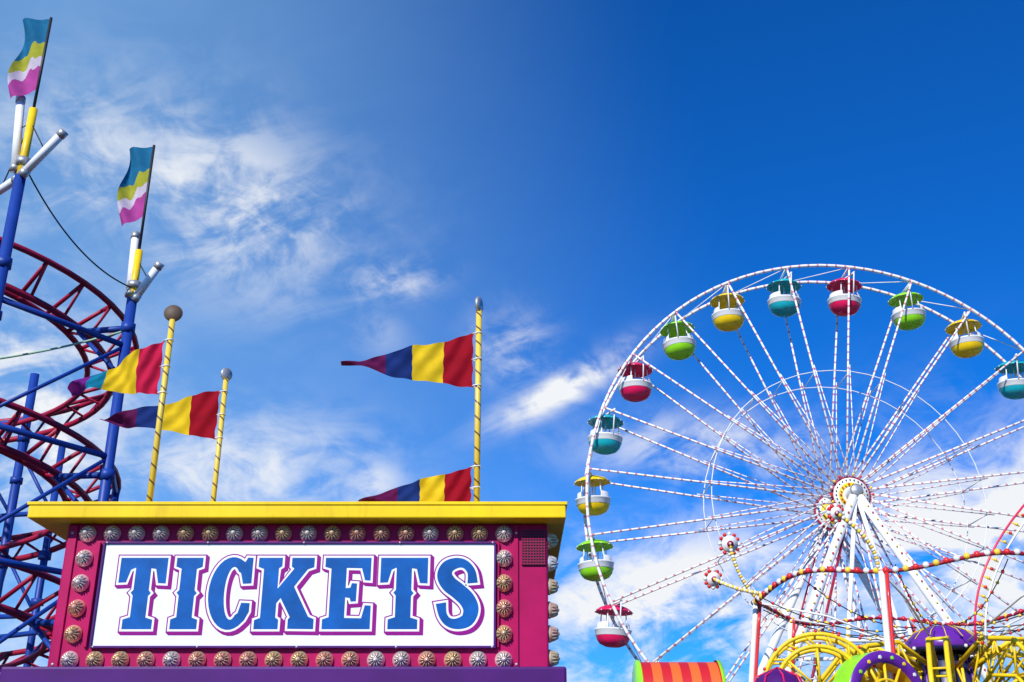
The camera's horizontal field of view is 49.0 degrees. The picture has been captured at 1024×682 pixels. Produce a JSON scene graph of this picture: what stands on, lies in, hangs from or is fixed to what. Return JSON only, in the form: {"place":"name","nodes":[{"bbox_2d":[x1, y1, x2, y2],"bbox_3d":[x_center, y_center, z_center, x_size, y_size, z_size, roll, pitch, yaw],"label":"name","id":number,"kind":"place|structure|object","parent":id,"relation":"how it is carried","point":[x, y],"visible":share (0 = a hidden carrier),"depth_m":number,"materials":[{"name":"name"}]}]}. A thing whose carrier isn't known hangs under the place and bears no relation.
{"place":"outdoors","nodes":[
{"label":"outdoors","id":0,"kind":"place"},
{"bbox_2d":[0,0,1023,681],"label":"sky","id":1,"kind":"structure","parent":0,"point":[332,182],"materials":[{"name":"blue"}]},
{"label":"ground","id":2,"kind":"structure","parent":0,"visible":0},
{"bbox_2d":[0,173,138,669],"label":"roller coaster","id":3,"kind":"object","parent":2,"relation":"on","point":[107,476],"visible":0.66,"depth_m":19.18,"materials":[{"name":"metal"}]},
{"bbox_2d":[0,17,68,194],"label":"flag pole","id":4,"kind":"object","parent":3,"relation":"attached to","point":[25,71],"visible":1,"depth_m":19.06,"materials":[{"name":"fabric"}]},
{"bbox_2d":[117,145,164,302],"bbox_3d":[-6.654,-2.078,20.328,1.073,3.460,0.361,-4,-23,9],"label":"flag pole","id":5,"kind":"object","parent":3,"relation":"attached to","point":[133,193],"visible":1,"depth_m":20.51,"materials":[{"name":"fabric"}]},
{"bbox_2d":[0,502,566,681],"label":"ticket booth","id":6,"kind":"object","parent":2,"relation":"on","point":[305,591],"visible":1,"depth_m":6.91,"materials":[{"name":"paint"}]},
{"bbox_2d":[67,305,182,501],"bbox_3d":[-2.703,0.457,7.704,0.725,1.557,0.173,0,-23,0],"label":"pennant flag pole","id":7,"kind":"object","parent":6,"relation":"on","point":[136,371],"visible":1,"depth_m":7.80,"materials":[{"name":"fabric"}]},
{"bbox_2d":[100,368,231,501],"bbox_3d":[-2.804,0.954,8.927,1.068,1.579,0.149,-1,-23,2],"label":"pennant flag pole","id":8,"kind":"object","parent":6,"relation":"on","point":[196,415],"visible":0.96,"depth_m":9.06,"materials":[{"name":"fabric"}]},
{"bbox_2d":[341,297,482,501],"bbox_3d":[-0.675,0.431,7.721,1.020,1.618,0.149,0,-23,0],"label":"pennant flag pole","id":9,"kind":"object","parent":6,"relation":"on","point":[450,362],"visible":0.9,"depth_m":7.80,"materials":[{"name":"fabric"}]},
{"bbox_2d":[632,660,725,681],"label":"striped canopy stall","id":10,"kind":"object","parent":2,"relation":"on","point":[713,671],"visible":1,"depth_m":22.58,"materials":[{"name":"fabric"}]},
{"bbox_2d":[754,667,802,681],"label":"purple finned canopy","id":11,"kind":"object","parent":2,"relation":"on","point":[777,674],"visible":1,"depth_m":23.95,"materials":[{"name":"paint"}]},
{"bbox_2d":[574,264,1023,681],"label":"ferris wheel","id":12,"kind":"object","parent":2,"relation":"on","point":[851,496],"visible":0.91,"depth_m":52.55,"materials":[{"name":"white paint"}]},
{"bbox_2d":[763,630,878,681],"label":"children hoop ride","id":13,"kind":"object","parent":2,"relation":"on","point":[810,648],"visible":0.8,"depth_m":25.03,"materials":[{"name":"yellow metal"}]},
{"bbox_2d":[703,503,1023,681],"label":"octopus ride","id":14,"kind":"object","parent":2,"relation":"on","point":[942,651],"visible":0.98,"depth_m":28.34,"materials":[{"name":"white paint"}]},
{"bbox_2d":[833,651,921,681],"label":"painted drum ride","id":15,"kind":"object","parent":2,"relation":"on","point":[854,668],"visible":0.99,"depth_m":24.41}
]}

